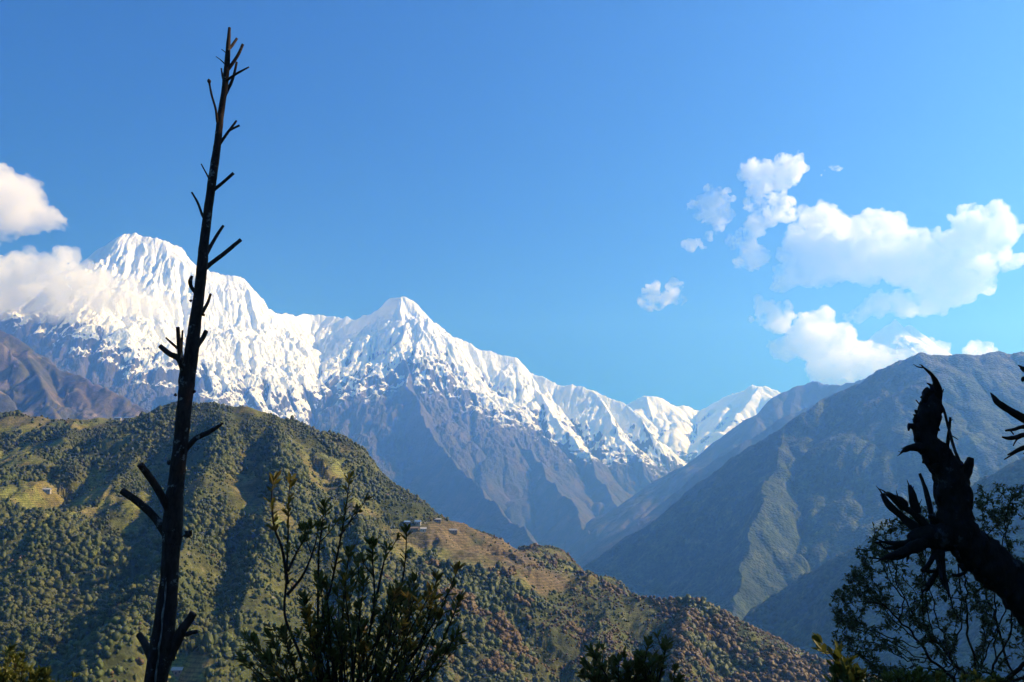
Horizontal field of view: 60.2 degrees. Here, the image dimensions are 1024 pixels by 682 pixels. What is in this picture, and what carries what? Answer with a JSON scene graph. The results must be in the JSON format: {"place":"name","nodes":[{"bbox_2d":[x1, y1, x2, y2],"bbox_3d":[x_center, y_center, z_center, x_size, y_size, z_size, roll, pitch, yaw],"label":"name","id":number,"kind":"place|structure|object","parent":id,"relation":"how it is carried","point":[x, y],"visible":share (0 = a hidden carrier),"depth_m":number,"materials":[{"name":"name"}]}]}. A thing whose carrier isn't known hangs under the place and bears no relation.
{"place":"outdoors","nodes":[
{"label":"outdoors","id":0,"kind":"place"},
{"bbox_2d":[0,330,150,420],"bbox_3d":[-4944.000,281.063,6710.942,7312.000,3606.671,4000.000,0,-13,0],"label":"scrub mountain","id":1,"kind":"structure","parent":0,"point":[33,383],"depth_m":6636.50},
{"bbox_2d":[0,233,686,560],"bbox_3d":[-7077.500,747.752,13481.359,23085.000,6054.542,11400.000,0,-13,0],"label":"snow mountain","id":2,"kind":"structure","parent":0,"point":[413,398],"depth_m":13188.41,"materials":[{"name":"white snow"}]},
{"bbox_2d":[0,403,867,681],"bbox_3d":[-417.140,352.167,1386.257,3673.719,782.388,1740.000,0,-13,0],"label":"hill","id":3,"kind":"structure","parent":0,"point":[194,664],"depth_m":1186.40,"materials":[{"name":"green plant"}]},
{"bbox_2d":[0,624,7,631],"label":"tree","id":4,"kind":"object","parent":3,"relation":"on","point":[3,627],"visible":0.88,"depth_m":857.97,"materials":[{"name":"green plant"}]},
{"bbox_2d":[0,637,7,644],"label":"tree","id":5,"kind":"object","parent":3,"relation":"on","point":[3,641],"visible":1,"depth_m":835.97,"materials":[{"name":"green plant"}]},
{"bbox_2d":[4,630,11,636],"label":"tree","id":6,"kind":"object","parent":3,"relation":"on","point":[7,633],"visible":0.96,"depth_m":844.30,"materials":[{"name":"green plant"}]},
{"bbox_2d":[10,626,20,631],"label":"tree","id":7,"kind":"object","parent":3,"relation":"on","point":[17,628],"visible":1,"depth_m":850.54,"materials":[{"name":"green plant"}]},
{"bbox_2d":[12,632,21,638],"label":"tree","id":8,"kind":"object","parent":3,"relation":"on","point":[17,634],"visible":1,"depth_m":841.84,"materials":[{"name":"green plant"}]},
{"bbox_2d":[12,641,23,645],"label":"tree","id":9,"kind":"object","parent":3,"relation":"on","point":[21,643],"visible":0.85,"depth_m":831.29,"materials":[{"name":"green plant"}]},
{"bbox_2d":[21,514,28,519],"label":"tree","id":10,"kind":"object","parent":3,"relation":"on","point":[25,517],"visible":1,"depth_m":1086.28,"materials":[{"name":"green plant"}]},
{"bbox_2d":[28,625,35,631],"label":"tree","id":11,"kind":"object","parent":3,"relation":"on","point":[31,628],"visible":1,"depth_m":848.13,"materials":[{"name":"green plant"}]},
{"bbox_2d":[28,636,38,644],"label":"tree","id":12,"kind":"object","parent":3,"relation":"on","point":[37,639],"visible":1,"depth_m":836.48,"materials":[{"name":"green plant"}]},
{"bbox_2d":[32,513,39,518],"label":"tree","id":13,"kind":"object","parent":3,"relation":"on","point":[36,515],"visible":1,"depth_m":1096.04,"materials":[{"name":"green plant"}]},
{"bbox_2d":[35,633,45,641],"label":"tree","id":14,"kind":"object","parent":3,"relation":"on","point":[40,635],"visible":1,"depth_m":843.21,"materials":[{"name":"green plant"}]},
{"bbox_2d":[40,651,47,657],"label":"tree","id":15,"kind":"object","parent":3,"relation":"on","point":[43,654],"visible":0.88,"depth_m":819.95,"materials":[{"name":"green plant"}]},
{"bbox_2d":[40,642,49,649],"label":"tree","id":16,"kind":"object","parent":3,"relation":"on","point":[45,646],"visible":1,"depth_m":832.55,"materials":[{"name":"green plant"}]},
{"bbox_2d":[42,488,51,493],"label":"house","id":17,"kind":"structure","parent":3,"relation":"on","point":[47,490],"depth_m":1337.08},
{"bbox_2d":[45,624,56,629],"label":"tree","id":18,"kind":"object","parent":3,"relation":"on","point":[52,627],"visible":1,"depth_m":858.38,"materials":[{"name":"green plant"}]},
{"bbox_2d":[53,634,61,644],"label":"tree","id":19,"kind":"object","parent":3,"relation":"on","point":[57,638],"visible":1,"depth_m":838.27,"materials":[{"name":"green plant"}]},
{"bbox_2d":[61,629,69,635],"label":"tree","id":20,"kind":"object","parent":3,"relation":"on","point":[64,632],"visible":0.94,"depth_m":851.91,"materials":[{"name":"green plant"}]},
{"bbox_2d":[78,672,84,679],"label":"tree","id":21,"kind":"object","parent":3,"relation":"on","point":[81,674],"visible":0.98,"depth_m":736.28,"materials":[{"name":"green plant"}]},
{"bbox_2d":[116,594,123,603],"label":"tree","id":22,"kind":"object","parent":3,"relation":"on","point":[119,599],"visible":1,"depth_m":874.77,"materials":[{"name":"green plant"}]},
{"bbox_2d":[119,589,127,594],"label":"tree","id":23,"kind":"object","parent":3,"relation":"on","point":[121,591],"visible":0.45,"depth_m":902.25,"materials":[{"name":"green plant"}]},
{"bbox_2d":[124,602,134,608],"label":"tree","id":24,"kind":"object","parent":3,"relation":"on","point":[131,604],"visible":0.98,"depth_m":849.62,"materials":[{"name":"green plant"}]},
{"bbox_2d":[128,587,135,594],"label":"tree","id":25,"kind":"object","parent":3,"relation":"on","point":[132,589],"visible":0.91,"depth_m":895.83,"materials":[{"name":"green plant"}]},
{"bbox_2d":[136,598,144,605],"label":"tree","id":26,"kind":"object","parent":3,"relation":"on","point":[140,602],"visible":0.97,"depth_m":851.65,"materials":[{"name":"green plant"}]},
{"bbox_2d":[137,607,143,614],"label":"tree","id":27,"kind":"object","parent":3,"relation":"on","point":[140,610],"visible":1,"depth_m":835.90,"materials":[{"name":"green plant"}]},
{"bbox_2d":[137,582,148,591],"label":"tree","id":28,"kind":"object","parent":3,"relation":"on","point":[143,587],"visible":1,"depth_m":880.58,"materials":[{"name":"green plant"}]},
{"bbox_2d":[143,596,152,602],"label":"tree","id":29,"kind":"object","parent":3,"relation":"on","point":[149,599],"visible":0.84,"depth_m":864.20,"materials":[{"name":"green plant"}]},
{"bbox_2d":[147,586,156,594],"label":"tree","id":30,"kind":"object","parent":3,"relation":"on","point":[150,589],"visible":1,"depth_m":878.06,"materials":[{"name":"green plant"}]},
{"bbox_2d":[147,582,158,588],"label":"tree","id":31,"kind":"object","parent":3,"relation":"on","point":[156,584],"visible":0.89,"depth_m":884.17,"materials":[{"name":"green plant"}]},
{"bbox_2d":[170,667,183,676],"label":"house","id":32,"kind":"structure","parent":3,"relation":"on","point":[176,671],"depth_m":810.67,"materials":[{"name":"stone"}]},
{"bbox_2d":[177,601,185,607],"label":"tree","id":33,"kind":"object","parent":3,"relation":"on","point":[182,604],"visible":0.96,"depth_m":883.22,"materials":[{"name":"green plant"}]},
{"bbox_2d":[195,638,201,646],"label":"tree","id":34,"kind":"object","parent":3,"relation":"on","point":[198,641],"visible":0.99,"depth_m":837.58,"materials":[{"name":"green plant"}]},
{"bbox_2d":[410,527,418,531],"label":"house","id":35,"kind":"structure","parent":3,"relation":"on","point":[414,529],"depth_m":1309.73,"materials":[{"name":"stone"}]},
{"bbox_2d":[414,520,421,525],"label":"house","id":36,"kind":"structure","parent":3,"relation":"on","point":[418,522],"depth_m":1325.06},
{"bbox_2d":[419,527,426,531],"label":"house","id":37,"kind":"structure","parent":3,"relation":"on","point":[422,529],"depth_m":1306.40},
{"bbox_2d":[434,518,441,522],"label":"house","id":38,"kind":"structure","parent":3,"relation":"on","point":[437,520],"depth_m":1360.45,"materials":[{"name":"stone"}]},
{"bbox_2d":[0,401,881,681],"bbox_3d":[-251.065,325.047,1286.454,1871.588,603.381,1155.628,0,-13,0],"label":"forest","id":39,"kind":"object","parent":3,"relation":"on","point":[684,630],"visible":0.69,"depth_m":1091.37,"materials":[{"name":"green plant"}]},
{"bbox_2d":[449,529,457,533],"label":"house","id":40,"kind":"structure","parent":3,"relation":"on","point":[453,531],"depth_m":1349.73,"materials":[{"name":"stone"}]},
{"bbox_2d":[478,658,485,665],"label":"tree","id":41,"kind":"object","parent":3,"relation":"on","point":[482,661],"visible":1,"depth_m":976.45,"materials":[{"name":"green plant"}]},
{"bbox_2d":[491,657,498,665],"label":"tree","id":42,"kind":"object","parent":3,"relation":"on","point":[495,660],"visible":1,"depth_m":982.32,"materials":[{"name":"green plant"}]},
{"bbox_2d":[0,0,1023,410],"label":"sky","id":43,"kind":"structure","parent":0,"point":[695,204],"materials":[{"name":"blue"}]},
{"bbox_2d":[626,385,779,462],"bbox_3d":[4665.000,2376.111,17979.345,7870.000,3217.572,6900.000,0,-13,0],"label":"snow mountain","id":44,"kind":"structure","parent":0,"point":[687,434],"depth_m":18285.81,"materials":[{"name":"white snow"}]},
{"bbox_2d":[576,381,862,567],"bbox_3d":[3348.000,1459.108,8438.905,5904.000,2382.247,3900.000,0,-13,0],"label":"hazy ridge","id":45,"kind":"structure","parent":0,"point":[596,551],"depth_m":8723.42,"materials":[{"name":"stone"}]},
{"bbox_2d":[584,379,864,551],"bbox_3d":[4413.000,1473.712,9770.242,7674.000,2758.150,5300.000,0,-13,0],"label":"brown mountain","id":46,"kind":"structure","parent":0,"point":[642,503],"depth_m":10514.64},
{"bbox_2d":[582,351,1023,619],"bbox_3d":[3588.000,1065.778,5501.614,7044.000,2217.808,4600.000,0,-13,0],"label":"forest mountain","id":47,"kind":"structure","parent":0,"point":[743,533],"depth_m":5150.09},
{"bbox_2d":[742,456,1023,681],"bbox_3d":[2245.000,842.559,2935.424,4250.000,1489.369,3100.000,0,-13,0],"label":"forest ridge","id":48,"kind":"structure","parent":0,"point":[796,613],"depth_m":2778.97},
{"bbox_2d":[818,319,951,384],"bbox_3d":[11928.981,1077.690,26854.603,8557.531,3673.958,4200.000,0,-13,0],"label":"cloud","id":49,"kind":"structure","parent":0,"point":[895,340],"depth_m":26476.76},
{"bbox_3d":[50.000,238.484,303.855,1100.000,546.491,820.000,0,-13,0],"label":"hillside","id":50,"kind":"structure","parent":0,"visible":0},
{"bbox_2d":[0,643,79,681],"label":"shrub","id":51,"kind":"object","parent":50,"relation":"on","point":[7,674],"visible":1,"depth_m":12.82,"materials":[{"name":"green plant"}]},
{"bbox_2d":[120,27,248,681],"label":"bare tree","id":52,"kind":"object","parent":50,"relation":"on","point":[160,650],"visible":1,"depth_m":8.93,"materials":[{"name":"brown plant"}]},
{"bbox_2d":[234,470,468,681],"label":"shrub","id":53,"kind":"object","parent":50,"relation":"on","point":[336,654],"visible":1,"depth_m":6.56,"materials":[{"name":"green plant"}]},
{"bbox_2d":[574,629,685,681],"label":"shrub","id":54,"kind":"object","parent":50,"relation":"on","point":[643,669],"visible":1,"depth_m":8.37,"materials":[{"name":"green plant"}]},
{"bbox_2d":[811,632,869,681],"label":"shrub","id":55,"kind":"object","parent":50,"relation":"on","point":[843,669],"visible":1,"depth_m":7.07,"materials":[{"name":"green plant"}]},
{"bbox_2d":[829,482,1023,681],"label":"tree","id":56,"kind":"object","parent":50,"relation":"on","point":[852,623],"visible":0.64,"depth_m":12.99,"materials":[{"name":"green plant"}]},
{"bbox_2d":[874,665,1006,681],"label":"shrub","id":57,"kind":"object","parent":50,"relation":"on","point":[918,675],"visible":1,"depth_m":8.31,"materials":[{"name":"green plant"}]},
{"bbox_2d":[868,364,1023,625],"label":"dead tree","id":58,"kind":"object","parent":50,"relation":"on","point":[986,560],"visible":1,"depth_m":5.82,"materials":[{"name":"black wood"}]},
{"bbox_2d":[990,365,1023,459],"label":"dead tree","id":59,"kind":"object","parent":50,"relation":"on","point":[1014,413],"visible":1,"depth_m":6.62,"materials":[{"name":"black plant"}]}
]}

